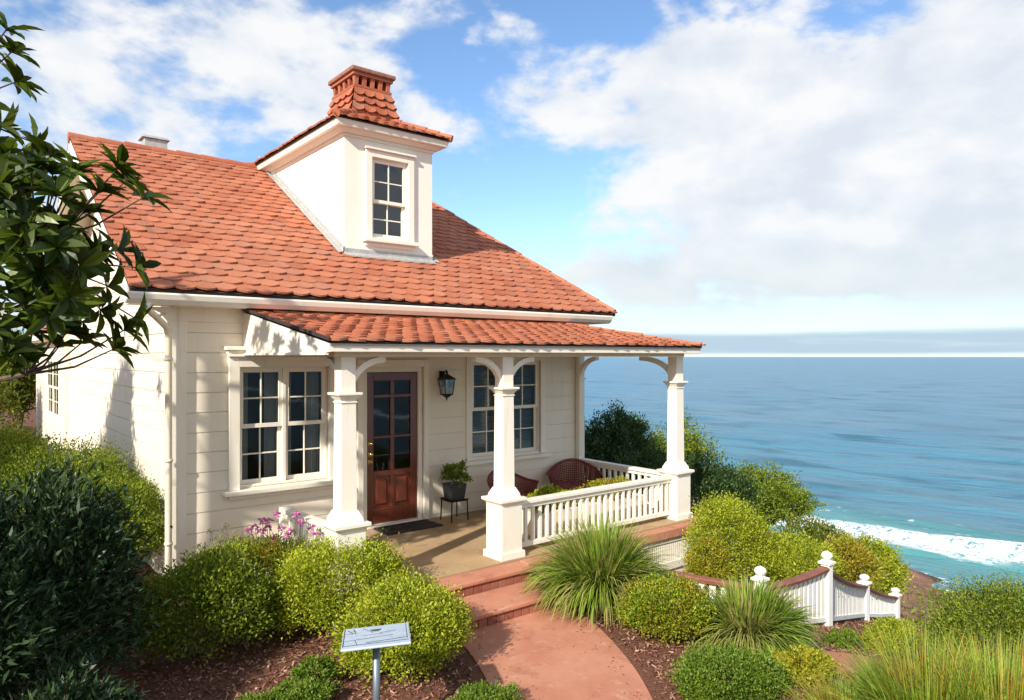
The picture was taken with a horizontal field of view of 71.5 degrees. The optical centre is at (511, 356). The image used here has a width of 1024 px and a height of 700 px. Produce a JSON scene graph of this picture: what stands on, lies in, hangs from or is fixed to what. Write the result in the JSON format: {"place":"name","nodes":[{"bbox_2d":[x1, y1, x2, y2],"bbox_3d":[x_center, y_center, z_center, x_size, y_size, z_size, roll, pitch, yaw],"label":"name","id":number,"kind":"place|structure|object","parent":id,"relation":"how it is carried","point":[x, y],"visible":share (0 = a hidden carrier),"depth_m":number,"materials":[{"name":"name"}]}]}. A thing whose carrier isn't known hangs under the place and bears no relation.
{"place":"outdoors","nodes":[
{"label":"outdoors","id":0,"kind":"place"},
{"bbox_2d":[0,398,1023,699],"bbox_3d":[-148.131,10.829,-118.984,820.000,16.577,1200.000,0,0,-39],"label":"ground","id":1,"kind":"structure","parent":0,"point":[656,690],"depth_m":5.89,"materials":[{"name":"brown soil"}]},
{"bbox_2d":[0,369,33,435],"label":"garden tree","id":2,"kind":"object","parent":1,"relation":"on","point":[3,398],"visible":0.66,"depth_m":16.70,"materials":[{"name":"green plant"}]},
{"bbox_2d":[0,327,36,429],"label":"garden tree","id":3,"kind":"object","parent":1,"relation":"on","point":[28,386],"visible":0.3,"depth_m":23.65,"materials":[{"name":"green plant"}]},
{"bbox_2d":[0,416,79,509],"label":"shrub","id":4,"kind":"object","parent":1,"relation":"on","point":[10,437],"visible":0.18,"depth_m":9.58,"materials":[{"name":"green plant"}]},
{"bbox_2d":[0,481,98,699],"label":"shrub","id":5,"kind":"object","parent":1,"relation":"on","point":[25,646],"visible":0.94,"depth_m":4.32,"materials":[{"name":"green plant"}]},
{"bbox_2d":[20,534,103,665],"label":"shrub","id":6,"kind":"object","parent":1,"relation":"on","point":[41,585],"depth_m":5.83,"materials":[{"name":"green plant"}]},
{"bbox_2d":[1,650,147,699],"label":"shrub","id":7,"kind":"object","parent":1,"relation":"on","point":[59,686],"visible":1,"depth_m":4.20,"materials":[{"name":"green plant"}]},
{"bbox_2d":[0,431,148,535],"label":"shrub","id":8,"kind":"object","parent":1,"relation":"on","point":[38,452],"visible":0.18,"depth_m":8.44,"materials":[{"name":"green plant"}]},
{"bbox_2d":[0,11,172,381],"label":"broadleaf tree","id":9,"kind":"object","parent":1,"relation":"on","point":[46,277],"visible":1,"depth_m":5.04,"materials":[{"name":"green plant"}]},
{"bbox_2d":[0,443,172,696],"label":"shrub","id":10,"kind":"object","parent":1,"relation":"on","point":[96,566],"visible":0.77,"depth_m":5.02,"materials":[{"name":"green plant"}]},
{"bbox_2d":[54,454,164,572],"bbox_3d":[-4.603,1.879,8.283,1.502,1.446,2.037,0,0,-39],"label":"shrub","id":11,"kind":"object","parent":1,"relation":"on","point":[149,523],"visible":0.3,"depth_m":8.03,"materials":[{"name":"green plant"}]},
{"bbox_2d":[122,538,288,671],"bbox_3d":[-2.629,2.080,6.053,1.350,1.042,1.456,0,0,21],"label":"shrub","id":12,"kind":"object","parent":1,"relation":"on","point":[235,576],"visible":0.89,"depth_m":5.82,"materials":[{"name":"green plant"}]},
{"bbox_2d":[182,526,308,619],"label":"shrub","id":13,"kind":"object","parent":1,"relation":"on","point":[251,546],"visible":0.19,"depth_m":7.01,"materials":[{"name":"green plant"}]},
{"bbox_2d":[184,510,320,615],"bbox_3d":[-2.542,2.021,6.929,1.334,1.044,0.744,0,0,-14],"label":"flowering plant","id":14,"kind":"object","parent":1,"relation":"on","point":[272,539],"visible":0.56,"depth_m":6.98,"materials":[{"name":"pink plant"}]},
{"bbox_2d":[234,674,345,699],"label":"shrub","id":15,"kind":"object","parent":1,"relation":"on","point":[309,689],"visible":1,"depth_m":5.08,"materials":[{"name":"green plant"}]},
{"bbox_2d":[283,654,345,686],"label":"shrub","id":16,"kind":"object","parent":1,"relation":"on","point":[308,663],"visible":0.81,"depth_m":5.42,"materials":[{"name":"green plant"}]},
{"bbox_2d":[262,528,419,642],"bbox_3d":[-1.597,2.103,6.640,1.577,0.997,1.395,0,0,-39],"label":"shrub","id":17,"kind":"object","parent":1,"relation":"on","point":[304,573],"visible":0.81,"depth_m":6.33,"materials":[{"name":"green plant"}]},
{"bbox_2d":[28,65,708,629],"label":"cottage","id":18,"kind":"structure","parent":1,"relation":"on","point":[332,293],"depth_m":9.48,"materials":[{"name":"beige paint"}]},
{"bbox_2d":[45,350,59,425],"bbox_3d":[-9.999,0.645,15.505,0.070,1.550,2.500,0,0,-39],"label":"window","id":19,"kind":"structure","parent":18,"relation":"in","point":[52,378],"depth_m":15.43,"materials":[{"name":"white paint"}]},
{"bbox_2d":[222,346,334,500],"bbox_3d":[-2.774,0.765,8.644,1.460,1.770,0.342,0,0,-39],"label":"window","id":20,"kind":"structure","parent":18,"relation":"in","point":[277,435],"depth_m":8.63,"materials":[{"name":"white paint"}]},
{"bbox_2d":[362,145,418,250],"bbox_3d":[-1.807,-2.310,10.490,0.880,1.420,0.230,0,0,-39],"label":"window","id":21,"kind":"structure","parent":18,"relation":"in","point":[406,161],"depth_m":10.50,"materials":[{"name":"white paint"}]},
{"bbox_2d":[367,372,416,523],"bbox_3d":[-1.605,1.212,9.575,0.770,2.005,0.109,0,0,-39],"label":"door","id":22,"kind":"structure","parent":18,"relation":"in","point":[391,493],"depth_m":9.59,"materials":[{"name":"brown wood"}]},
{"bbox_2d":[373,519,442,535],"bbox_3d":[-1.357,2.232,9.338,0.820,0.027,0.400,0,0,-39],"label":"doormat","id":23,"kind":"object","parent":18,"relation":"on","point":[400,528],"visible":1,"depth_m":9.30,"materials":[{"name":"grey rubber"}]},
{"bbox_2d":[437,370,455,400],"bbox_3d":[-0.921,0.396,9.929,0.190,0.429,0.225,0,0,-39],"label":"wall lantern","id":24,"kind":"object","parent":18,"relation":"attached to","point":[449,388],"depth_m":9.92,"materials":[{"name":"black metal"}]},
{"bbox_2d":[440,497,468,522],"bbox_3d":[-0.794,2.095,9.803,0.288,0.300,0.288,0,0,-39],"label":"plant stand","id":25,"kind":"object","parent":18,"relation":"on","point":[453,501],"visible":0.83,"depth_m":9.77,"materials":[{"name":"black metal"}]},
{"bbox_2d":[436,459,472,500],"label":"potted plant","id":26,"kind":"object","parent":25,"relation":"on","point":[454,490],"visible":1,"depth_m":9.72,"materials":[{"name":"green plant"}]},
{"bbox_2d":[464,357,551,468],"bbox_3d":[-0.101,0.775,10.793,1.640,1.690,0.275,0,0,-39],"label":"window","id":27,"kind":"structure","parent":18,"relation":"in","point":[471,410],"depth_m":10.83,"materials":[{"name":"white paint"}]},
{"bbox_2d":[487,470,538,496],"bbox_3d":[0.035,1.933,10.055,0.694,0.629,0.871,0,0,41],"label":"wicker armchair","id":28,"kind":"object","parent":18,"relation":"on","point":[530,488],"visible":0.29,"depth_m":10.35,"materials":[{"name":"brown wicker"}]},
{"bbox_2d":[522,484,577,537],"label":"shrub","id":29,"kind":"object","parent":18,"relation":"on","point":[546,489],"visible":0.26,"depth_m":9.01,"materials":[{"name":"green plant"}]},
{"bbox_2d":[546,458,602,489],"bbox_3d":[0.962,1.933,11.008,0.871,0.629,0.694,0,0,-1],"label":"wicker armchair","id":30,"kind":"object","parent":18,"relation":"on","point":[567,484],"visible":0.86,"depth_m":11.23,"materials":[{"name":"brown wicker"}]},
{"bbox_2d":[570,475,642,526],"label":"shrub","id":31,"kind":"object","parent":18,"relation":"on","point":[599,482],"visible":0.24,"depth_m":9.69,"materials":[{"name":"green plant"}]},
{"bbox_2d":[341,622,410,699],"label":"information sign","id":32,"kind":"object","parent":1,"relation":"on","point":[375,638],"visible":1,"depth_m":4.55,"materials":[{"name":"grey metal"}]},
{"bbox_2d":[323,568,483,695],"bbox_3d":[-0.848,2.168,5.760,1.250,0.868,1.202,0,0,-2],"label":"shrub","id":33,"kind":"object","parent":1,"relation":"on","point":[436,613],"visible":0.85,"depth_m":5.52,"materials":[{"name":"green plant"}]},
{"bbox_2d":[406,561,561,631],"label":"front steps","id":34,"kind":"structure","parent":1,"relation":"on","point":[495,594],"depth_m":7.14,"materials":[{"name":"red concrete"}]},
{"bbox_2d":[445,677,524,699],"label":"shrub","id":35,"kind":"object","parent":1,"relation":"on","point":[483,690],"visible":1,"depth_m":5.05,"materials":[{"name":"green plant"}]},
{"bbox_2d":[518,511,685,632],"bbox_3d":[0.922,2.066,7.306,1.811,0.945,1.814,0,0,-39],"label":"grass tussock","id":36,"kind":"object","parent":1,"relation":"on","point":[593,569],"depth_m":7.02,"materials":[{"name":"green plant"}]},
{"bbox_2d":[585,400,661,474],"bbox_3d":[2.320,2.484,16.920,2.627,2.999,2.934,0,0,-8],"label":"tree","id":37,"kind":"object","parent":1,"relation":"on","point":[609,437],"visible":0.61,"depth_m":16.59,"materials":[{"name":"green plant"}]},
{"bbox_2d":[589,438,666,500],"bbox_3d":[2.556,2.652,14.460,2.238,2.124,2.189,0,0,-39],"label":"tree","id":38,"kind":"object","parent":1,"relation":"on","point":[655,459],"visible":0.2,"depth_m":14.21,"materials":[{"name":"green plant"}]},
{"bbox_2d":[610,568,724,647],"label":"shrub","id":39,"kind":"object","parent":1,"relation":"on","point":[690,600],"visible":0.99,"depth_m":6.34,"materials":[{"name":"green plant"}]},
{"bbox_2d":[640,406,725,500],"bbox_3d":[4.241,2.967,18.551,3.141,3.591,2.647,0,0,-4],"label":"tree","id":40,"kind":"object","parent":1,"relation":"on","point":[692,438],"visible":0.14,"depth_m":18.29,"materials":[{"name":"green plant"}]},
{"bbox_2d":[679,532,737,590],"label":"shrub","id":41,"kind":"object","parent":1,"relation":"on","point":[699,548],"visible":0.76,"depth_m":8.51,"materials":[{"name":"green plant"}]},
{"bbox_2d":[648,442,774,545],"bbox_3d":[3.124,2.390,11.418,2.238,2.013,1.946,0,0,-39],"label":"shrub","id":42,"kind":"object","parent":1,"relation":"on","point":[704,478],"visible":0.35,"depth_m":11.12,"materials":[{"name":"green plant"}]},
{"bbox_2d":[660,636,798,699],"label":"shrub","id":43,"kind":"object","parent":1,"relation":"on","point":[758,674],"visible":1,"depth_m":5.22,"materials":[{"name":"green plant"}]},
{"bbox_2d":[678,490,782,590],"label":"shrub","id":44,"kind":"object","parent":1,"relation":"on","point":[749,529],"visible":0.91,"depth_m":8.69,"materials":[{"name":"green plant"}]},
{"bbox_2d":[684,572,831,660],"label":"grass tussock","id":45,"kind":"object","parent":1,"relation":"on","point":[768,621],"depth_m":6.25,"materials":[{"name":"green plant"}]},
{"bbox_2d":[691,458,827,537],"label":"shrub","id":46,"kind":"object","parent":1,"relation":"on","point":[780,496],"visible":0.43,"depth_m":13.54,"materials":[{"name":"green plant"}]},
{"bbox_2d":[652,551,901,627],"bbox_3d":[4.427,3.423,9.636,7.663,2.761,1.552,0,0,-41],"label":"picket fence","id":47,"kind":"object","parent":1,"relation":"on","point":[853,600],"visible":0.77,"depth_m":7.89,"materials":[{"name":"white paint"}]},
{"bbox_2d":[745,526,846,611],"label":"shrub","id":48,"kind":"object","parent":1,"relation":"on","point":[794,548],"visible":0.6,"depth_m":8.62,"materials":[{"name":"green plant"}]},
{"bbox_2d":[770,644,841,686],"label":"shrub","id":49,"kind":"object","parent":1,"relation":"on","point":[802,658],"visible":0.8,"depth_m":5.68,"materials":[{"name":"yellow plant"}]},
{"bbox_2d":[768,510,865,582],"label":"shrub","id":50,"kind":"object","parent":1,"relation":"on","point":[821,530],"visible":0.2,"depth_m":12.21,"materials":[{"name":"green plant"}]},
{"bbox_2d":[820,626,862,648],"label":"shrub","id":51,"kind":"object","parent":1,"relation":"on","point":[847,633],"visible":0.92,"depth_m":7.05,"materials":[{"name":"green plant"}]},
{"bbox_2d":[811,529,887,598],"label":"shrub","id":52,"kind":"object","parent":1,"relation":"on","point":[866,560],"visible":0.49,"depth_m":11.20,"materials":[{"name":"green plant"}]},
{"bbox_2d":[731,536,1020,660],"bbox_3d":[9.945,8.733,31.076,29.849,9.261,32.284,0,0,-39],"label":"ground cover","id":53,"kind":"object","parent":1,"relation":"on","point":[919,621],"visible":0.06,"depth_m":19.48,"materials":[{"name":"green plant"}]},
{"bbox_2d":[843,530,914,602],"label":"shrub","id":54,"kind":"object","parent":1,"relation":"on","point":[896,569],"visible":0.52,"depth_m":13.29,"materials":[{"name":"green plant"}]},
{"bbox_2d":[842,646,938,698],"bbox_3d":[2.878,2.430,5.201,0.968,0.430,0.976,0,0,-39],"label":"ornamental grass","id":55,"kind":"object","parent":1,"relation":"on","point":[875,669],"depth_m":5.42,"materials":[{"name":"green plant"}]},
{"bbox_2d":[859,616,924,655],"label":"shrub","id":56,"kind":"object","parent":1,"relation":"on","point":[895,624],"visible":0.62,"depth_m":7.24,"materials":[{"name":"green plant"}]},
{"bbox_2d":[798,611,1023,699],"bbox_3d":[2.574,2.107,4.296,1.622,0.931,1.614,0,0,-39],"label":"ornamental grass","id":57,"kind":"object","parent":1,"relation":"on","point":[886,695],"depth_m":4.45,"materials":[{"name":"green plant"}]},
{"bbox_2d":[836,623,1023,699],"bbox_3d":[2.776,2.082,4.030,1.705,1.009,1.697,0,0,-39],"label":"ornamental grass","id":58,"kind":"object","parent":1,"relation":"on","point":[1016,676],"depth_m":4.26,"materials":[{"name":"green plant"}]},
{"bbox_2d":[900,559,1023,676],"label":"shrub","id":59,"kind":"object","parent":1,"relation":"on","point":[1009,606],"visible":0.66,"depth_m":6.52,"materials":[{"name":"green plant"}]},
{"bbox_2d":[0,0,1023,356],"label":"sky","id":60,"kind":"structure","parent":0,"point":[736,178],"materials":[{"name":"blue"}]},
{"bbox_2d":[459,604,652,699],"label":"front path","id":61,"kind":"structure","parent":0,"point":[547,658],"depth_m":5.94,"materials":[{"name":"red concrete"}]},
{"bbox_2d":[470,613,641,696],"bbox_3d":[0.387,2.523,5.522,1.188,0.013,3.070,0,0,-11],"label":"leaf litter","id":62,"kind":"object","parent":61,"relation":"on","point":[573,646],"visible":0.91,"depth_m":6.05,"materials":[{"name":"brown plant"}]},
{"bbox_2d":[585,357,1023,593],"bbox_3d":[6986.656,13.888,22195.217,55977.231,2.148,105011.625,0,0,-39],"label":"sea","id":63,"kind":"structure","parent":0,"point":[919,461],"depth_m":131.51,"materials":[{"name":"liquid"}]},
{"bbox_2d":[775,666,893,699],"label":"ornamental grass","id":64,"kind":"object","parent":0,"point":[822,694],"depth_m":4.76,"materials":[{"name":"green plant"}]},
{"bbox_2d":[772,649,911,673],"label":"side path","id":65,"kind":"structure","parent":0,"point":[842,655],"depth_m":6.53,"materials":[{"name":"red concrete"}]}
]}

